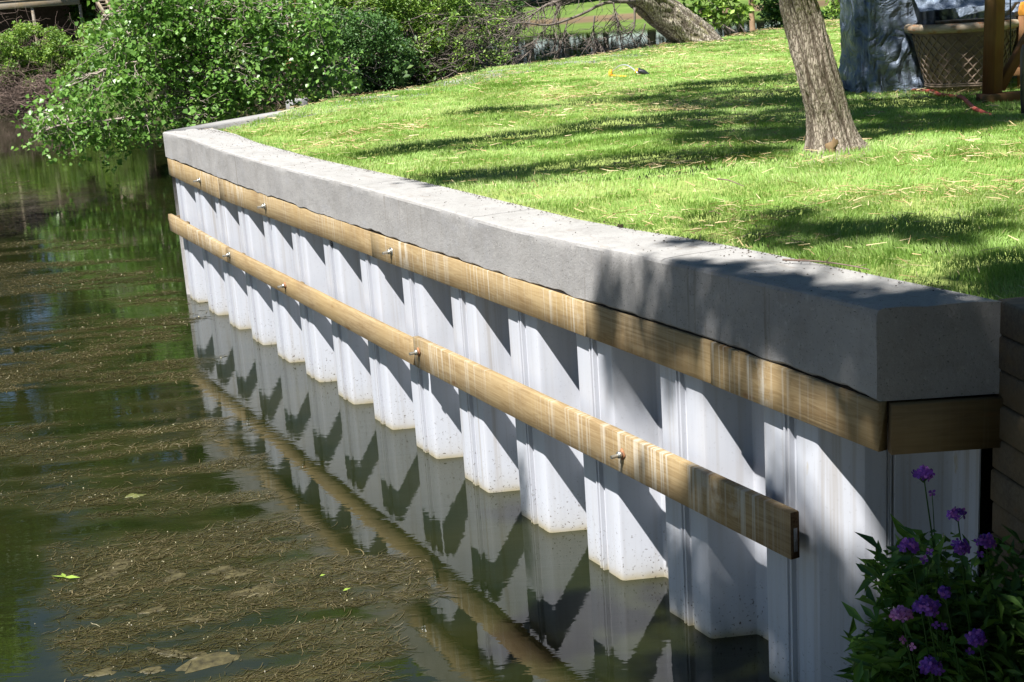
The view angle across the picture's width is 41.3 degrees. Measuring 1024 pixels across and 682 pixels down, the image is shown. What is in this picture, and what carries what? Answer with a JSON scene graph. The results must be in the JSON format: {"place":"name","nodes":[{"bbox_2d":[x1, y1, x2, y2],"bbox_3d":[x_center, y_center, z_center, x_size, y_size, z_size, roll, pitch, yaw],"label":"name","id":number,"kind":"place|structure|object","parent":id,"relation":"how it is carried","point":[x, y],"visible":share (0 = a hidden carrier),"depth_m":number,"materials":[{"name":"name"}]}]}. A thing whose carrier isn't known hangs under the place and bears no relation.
{"place":"outdoors","nodes":[
{"label":"outdoors","id":0,"kind":"place"},
{"bbox_2d":[0,182,418,681],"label":"duckweed","id":1,"kind":"object","parent":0,"point":[161,480],"visible":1,"depth_m":9.57,"materials":[{"name":"green plant"}]},
{"bbox_2d":[0,24,493,110],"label":"bank","id":2,"kind":"structure","parent":0,"point":[412,84],"depth_m":59.01,"materials":[{"name":"soil"}]},
{"bbox_2d":[0,0,80,100],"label":"bush","id":3,"kind":"object","parent":2,"relation":"on","point":[43,52],"visible":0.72,"depth_m":58.66,"materials":[{"name":"green plant"}]},
{"bbox_2d":[0,51,97,113],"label":"brush tangle","id":4,"kind":"object","parent":2,"relation":"on","point":[16,97],"visible":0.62,"depth_m":58.10,"materials":[{"name":"brown plant"}]},
{"bbox_2d":[58,6,140,96],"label":"bush","id":5,"kind":"object","parent":2,"relation":"on","point":[75,44],"visible":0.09,"depth_m":58.41,"materials":[{"name":"green plant"}]},
{"bbox_2d":[0,0,201,56],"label":"wooden deck","id":6,"kind":"structure","parent":2,"relation":"on","point":[44,10],"depth_m":68.69,"materials":[{"name":"wood"},{"name":"dark wood"}]},
{"bbox_2d":[63,0,174,47],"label":"pond tree","id":7,"kind":"object","parent":2,"relation":"on","point":[74,14],"visible":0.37,"depth_m":65.66,"materials":[{"name":"green plant"}]},
{"bbox_2d":[11,0,372,173],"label":"bush","id":8,"kind":"object","parent":2,"relation":"on","point":[205,58],"visible":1,"depth_m":30.47,"materials":[{"name":"green plant"}]},
{"bbox_2d":[178,68,351,109],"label":"reed patch","id":9,"kind":"object","parent":2,"relation":"on","point":[269,97],"visible":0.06,"depth_m":52.83,"materials":[{"name":"green plant"}]},
{"bbox_2d":[235,0,432,96],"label":"bush","id":10,"kind":"object","parent":2,"relation":"on","point":[377,40],"visible":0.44,"depth_m":54.45,"materials":[{"name":"green plant"}]},
{"bbox_2d":[312,0,482,78],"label":"bush","id":11,"kind":"object","parent":2,"relation":"on","point":[403,10],"visible":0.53,"depth_m":57.30,"materials":[{"name":"green plant"}]},
{"bbox_2d":[393,0,469,27],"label":"pond tree","id":12,"kind":"object","parent":2,"relation":"on","point":[420,6],"visible":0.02,"depth_m":68.06,"materials":[{"name":"green plant"}]},
{"bbox_2d":[347,0,536,86],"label":"bush","id":13,"kind":"object","parent":2,"relation":"on","point":[453,58],"visible":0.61,"depth_m":57.53,"materials":[{"name":"green plant"}]},
{"bbox_2d":[441,0,540,64],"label":"bush","id":14,"kind":"object","parent":2,"relation":"on","point":[522,3],"visible":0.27,"depth_m":62.00,"materials":[{"name":"green plant"}]},
{"bbox_2d":[0,3,993,681],"bbox_3d":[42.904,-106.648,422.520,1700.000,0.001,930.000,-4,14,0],"label":"water","id":15,"kind":"structure","parent":0,"point":[528,601],"depth_m":9.91,"materials":[{"name":"liquid"}]},
{"bbox_2d":[57,573,79,577],"bbox_3d":[-2.922,1.539,8.900,0.209,0.007,0.066,5,17,32],"label":"floating leaf","id":16,"kind":"object","parent":15,"relation":"on","point":[70,576],"visible":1,"depth_m":8.90,"materials":[{"name":"yellow plant"}]},
{"bbox_2d":[83,667,116,676],"bbox_3d":[-2.291,1.849,7.564,0.175,0.004,0.103,-10,16,-24],"label":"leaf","id":17,"kind":"object","parent":15,"relation":"on","point":[106,671],"visible":1,"depth_m":7.56,"materials":[{"name":"brown plant"}]},
{"bbox_2d":[84,559,132,584],"bbox_3d":[-2.651,1.520,8.954,0.175,0.004,0.446,2,15,23],"label":"algae mat","id":18,"kind":"object","parent":15,"relation":"on","point":[114,572],"visible":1,"depth_m":8.95,"materials":[{"name":"brown plant"}]},
{"bbox_2d":[107,604,125,611],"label":"algae mat","id":19,"kind":"object","parent":15,"relation":"on","point":[111,607],"visible":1,"depth_m":8.41,"materials":[{"name":"brown plant"}]},
{"bbox_2d":[125,493,144,497],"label":"algae mat","id":20,"kind":"object","parent":15,"relation":"on","point":[134,496],"visible":1,"depth_m":10.35,"materials":[{"name":"yellow plant"}]},
{"bbox_2d":[138,666,164,673],"bbox_3d":[-2.010,1.831,7.558,0.148,0.004,0.088,-10,16,-24],"label":"algae mat","id":21,"kind":"object","parent":15,"relation":"on","point":[156,668],"visible":1,"depth_m":7.56,"materials":[{"name":"brown plant"}]},
{"bbox_2d":[137,604,167,613],"bbox_3d":[-2.199,1.649,8.326,0.204,0.004,0.077,-14,17,-34],"label":"algae mat","id":22,"kind":"object","parent":15,"relation":"on","point":[154,609],"visible":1,"depth_m":8.33,"materials":[{"name":"brown plant"}]},
{"bbox_2d":[162,569,186,582],"bbox_3d":[-2.193,1.519,8.836,0.160,0.004,0.230,-6,14,-10],"label":"algae mat","id":23,"kind":"object","parent":15,"relation":"on","point":[175,574],"visible":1,"depth_m":8.82,"materials":[{"name":"brown plant"}]},
{"bbox_2d":[172,615,213,622],"bbox_3d":[-1.917,1.670,8.168,0.253,0.004,0.110,-4,14,0],"label":"algae mat","id":24,"kind":"object","parent":15,"relation":"on","point":[199,619],"visible":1,"depth_m":8.16,"materials":[{"name":"brown plant"}]},
{"bbox_2d":[147,647,239,673],"bbox_3d":[-1.844,1.797,7.646,0.613,0.004,0.273,0,15,15],"label":"algae mat","id":25,"kind":"object","parent":15,"relation":"on","point":[200,661],"visible":1,"depth_m":7.65,"materials":[{"name":"brown plant"}]},
{"bbox_2d":[0,171,456,681],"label":"pond weed","id":26,"kind":"object","parent":15,"relation":"on","point":[286,670],"visible":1,"depth_m":8.92,"materials":[{"name":"brown plant"}]},
{"bbox_2d":[201,565,258,578],"bbox_3d":[-1.835,1.497,8.827,0.348,0.004,0.200,3,16,24],"label":"algae mat","id":27,"kind":"object","parent":15,"relation":"on","point":[227,572],"visible":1,"depth_m":8.82,"materials":[{"name":"brown plant"}]},
{"bbox_2d":[228,583,276,597],"bbox_3d":[-1.611,1.567,8.490,0.330,0.004,0.181,-12,16,-28],"label":"algae mat","id":28,"kind":"object","parent":15,"relation":"on","point":[261,587],"visible":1,"depth_m":8.50,"materials":[{"name":"brown plant"}]},
{"bbox_2d":[286,98,307,109],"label":"stone block","id":29,"kind":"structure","parent":15,"relation":"in","point":[304,102],"depth_m":48.03,"materials":[{"name":"stone"}]},
{"bbox_2d":[163,21,1004,681],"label":"seawall","id":30,"kind":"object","parent":15,"relation":"in","point":[727,441],"visible":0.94,"depth_m":7.80,"materials":[{"name":"concrete"}]},
{"bbox_2d":[199,128,943,293],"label":"dirt crumbs","id":31,"kind":"object","parent":30,"relation":"on","point":[568,215],"visible":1,"depth_m":8.75,"materials":[{"name":"soil"}]},
{"bbox_2d":[782,254,869,269],"bbox_3d":[1.566,-0.398,6.680,0.113,0.036,0.503,-17,19,-41],"label":"fallen twig","id":32,"kind":"object","parent":30,"relation":"on","point":[799,259],"visible":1,"depth_m":6.72,"materials":[{"name":"brown wood"}]},
{"bbox_2d":[989,297,1023,593],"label":"timber retaining wall","id":33,"kind":"structure","parent":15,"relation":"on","point":[1007,486],"depth_m":5.76,"materials":[{"name":"wood"}]},
{"bbox_2d":[501,39,650,60],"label":"floating seeds","id":34,"kind":"object","parent":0,"point":[561,50],"visible":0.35,"depth_m":83.53,"materials":[{"name":"plant"}]},
{"bbox_2d":[345,0,839,30],"bbox_3d":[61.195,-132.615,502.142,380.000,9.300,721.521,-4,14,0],"label":"bank","id":35,"kind":"structure","parent":0,"point":[625,10],"depth_m":170.68,"materials":[{"name":"green plant"}]},
{"bbox_2d":[217,18,1023,299],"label":"lawn","id":36,"kind":"structure","parent":0,"point":[660,194],"depth_m":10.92,"materials":[{"name":"plant"}]},
{"bbox_2d":[392,0,723,84],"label":"leaning tree","id":37,"kind":"object","parent":36,"relation":"on","point":[673,21],"visible":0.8,"depth_m":30.56,"materials":[{"name":"brown plant"}]},
{"bbox_2d":[212,19,1023,297],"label":"straw","id":38,"kind":"object","parent":36,"relation":"on","point":[671,107],"visible":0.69,"depth_m":13.85,"materials":[{"name":"beige plant"}]},
{"bbox_2d":[608,64,648,76],"bbox_3d":[1.805,-4.253,21.417,0.173,0.208,0.911,-15,18,-38],"label":"lawn sprinkler","id":39,"kind":"object","parent":36,"relation":"on","point":[638,71],"visible":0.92,"depth_m":21.23,"materials":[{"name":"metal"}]},
{"bbox_2d":[681,0,754,33],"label":"bush","id":40,"kind":"object","parent":36,"relation":"on","point":[742,10],"visible":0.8,"depth_m":35.01,"materials":[{"name":"green plant"}]},
{"bbox_2d":[717,178,743,186],"bbox_3d":[1.504,-1.082,9.270,0.043,0.010,0.454,-7,15,-14],"label":"fallen twig","id":41,"kind":"object","parent":36,"relation":"on","point":[728,180],"visible":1,"depth_m":9.38,"materials":[{"name":"beige wood"}]},
{"bbox_2d":[748,0,755,31],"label":"slim tree","id":42,"kind":"object","parent":36,"relation":"on","point":[752,26],"visible":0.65,"depth_m":36.06,"materials":[{"name":"brown plant"}]},
{"bbox_2d":[754,0,783,28],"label":"shrub","id":43,"kind":"object","parent":36,"relation":"on","point":[770,11],"visible":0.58,"depth_m":37.00,"materials":[{"name":"green plant"}]},
{"bbox_2d":[779,0,870,164],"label":"lawn tree","id":44,"kind":"object","parent":36,"relation":"on","point":[830,124],"visible":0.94,"depth_m":10.67,"materials":[{"name":"brown plant"}]},
{"bbox_2d":[821,9,839,19],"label":"hedge","id":45,"kind":"object","parent":36,"relation":"on","point":[825,17],"visible":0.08,"depth_m":41.80,"materials":[{"name":"green plant"}]},
{"bbox_2d":[823,0,839,18],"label":"shrub","id":46,"kind":"object","parent":36,"relation":"on","point":[835,5],"visible":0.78,"depth_m":39.94,"materials":[{"name":"green plant"}]},
{"bbox_2d":[842,80,849,91],"bbox_3d":[4.155,-3.064,16.176,0.849,0.190,0.127,4,16,30],"label":"tarp","id":47,"kind":"object","parent":36,"relation":"on","point":[846,84],"visible":0.12,"depth_m":16.30,"materials":[{"name":"blue plastic"}]},
{"bbox_2d":[838,0,934,98],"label":"tarp","id":48,"kind":"object","parent":36,"relation":"on","point":[878,53],"visible":0.81,"depth_m":15.71,"materials":[{"name":"blue plastic"}]},
{"bbox_2d":[904,17,1018,95],"bbox_3d":[5.154,-3.237,15.518,1.322,0.811,1.322,-4,14,0],"label":"planter","id":49,"kind":"object","parent":36,"relation":"on","point":[949,53],"visible":0.75,"depth_m":15.14,"materials":[{"name":"wicker"}]},
{"bbox_2d":[915,0,1023,11],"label":"tarp","id":50,"kind":"object","parent":49,"relation":"on","point":[926,5],"visible":0.79,"depth_m":14.93,"materials":[{"name":"blue plastic"}]},
{"bbox_2d":[912,88,1023,122],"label":"garden hose","id":51,"kind":"object","parent":36,"relation":"on","point":[968,102],"visible":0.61,"depth_m":13.84,"materials":[{"name":"red rubber"}]},
{"bbox_2d":[935,2,1020,82],"bbox_3d":[6.176,-4.559,16.971,2.953,2.530,1.611,-4,14,0],"label":"tarp","id":52,"kind":"object","parent":36,"relation":"on","point":[971,12],"visible":0.04,"depth_m":16.37,"materials":[{"name":"plastic"}]},
{"bbox_2d":[976,0,1023,103],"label":"timber frame","id":53,"kind":"object","parent":36,"relation":"on","point":[997,77],"visible":0.93,"depth_m":13.77,"materials":[{"name":"brown wood"}]},
{"bbox_2d":[1020,45,1023,113],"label":"metal pole","id":54,"kind":"object","parent":36,"relation":"on","point":[1022,78],"visible":0.85,"depth_m":12.46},
{"bbox_3d":[6.488,-3.501,16.660,1.214,0.745,1.214,-4,14,0],"label":"planter","id":55,"kind":"object","parent":36,"relation":"on","visible":0},
{"bbox_2d":[1018,2,1023,15],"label":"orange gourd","id":56,"kind":"object","parent":55,"relation":"in","point":[1021,9],"visible":0.15,"depth_m":16.33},
{"bbox_2d":[817,525,1021,681],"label":"long grass","id":57,"kind":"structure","parent":0,"point":[978,593],"depth_m":5.50,"materials":[{"name":"green plant"}]},
{"bbox_2d":[978,554,990,595],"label":"soil bank","id":58,"kind":"structure","parent":0,"point":[982,568],"depth_m":6.33,"materials":[{"name":"black soil"}]},
{"bbox_2d":[889,605,916,681],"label":"dames rocket","id":59,"kind":"object","parent":58,"relation":"on","point":[901,613],"visible":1,"depth_m":4.82,"materials":[{"name":"purple plant"}]},
{"bbox_2d":[897,537,932,681],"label":"dames rocket","id":60,"kind":"object","parent":58,"relation":"on","point":[910,545],"visible":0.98,"depth_m":4.97,"materials":[{"name":"purple plant"}]},
{"bbox_2d":[911,464,942,637],"bbox_3d":[1.636,1.145,5.259,0.227,1.442,0.204,-13,17,-33],"label":"dames rocket","id":61,"kind":"object","parent":58,"relation":"on","point":[924,473],"visible":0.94,"depth_m":5.07,"materials":[{"name":"purple plant"}]},
{"bbox_2d":[835,514,1023,681],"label":"narrow leaves","id":62,"kind":"object","parent":58,"relation":"on","point":[862,663],"visible":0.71,"depth_m":5.18,"materials":[{"name":"green plant"}]},
{"bbox_2d":[918,655,944,681],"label":"dames rocket","id":63,"kind":"object","parent":58,"relation":"on","point":[930,665],"visible":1,"depth_m":4.73,"materials":[{"name":"purple plant"}]},
{"bbox_2d":[912,595,953,681],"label":"dames rocket","id":64,"kind":"object","parent":58,"relation":"on","point":[925,605],"visible":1,"depth_m":4.80,"materials":[{"name":"purple plant"}]},
{"bbox_2d":[938,585,963,681],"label":"dames rocket","id":65,"kind":"object","parent":58,"relation":"on","point":[944,592],"visible":1,"depth_m":4.92,"materials":[{"name":"purple plant"}]},
{"bbox_2d":[946,506,969,681],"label":"dames rocket","id":66,"kind":"object","parent":58,"relation":"on","point":[954,513],"visible":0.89,"depth_m":5.15,"materials":[{"name":"purple plant"}]},
{"bbox_2d":[950,538,989,681],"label":"dames rocket","id":67,"kind":"object","parent":58,"relation":"on","point":[960,547],"visible":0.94,"depth_m":4.98,"materials":[{"name":"purple plant"}]},
{"bbox_2d":[964,628,999,681],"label":"dames rocket","id":68,"kind":"object","parent":58,"relation":"on","point":[975,637],"visible":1,"depth_m":4.84,"materials":[{"name":"purple plant"}]},
{"bbox_2d":[973,532,1013,670],"bbox_3d":[1.863,1.179,5.234,0.130,1.000,0.247,9,19,41],"label":"dames rocket","id":69,"kind":"object","parent":58,"relation":"on","point":[987,540],"visible":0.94,"depth_m":5.09,"materials":[{"name":"purple plant"}]}
]}

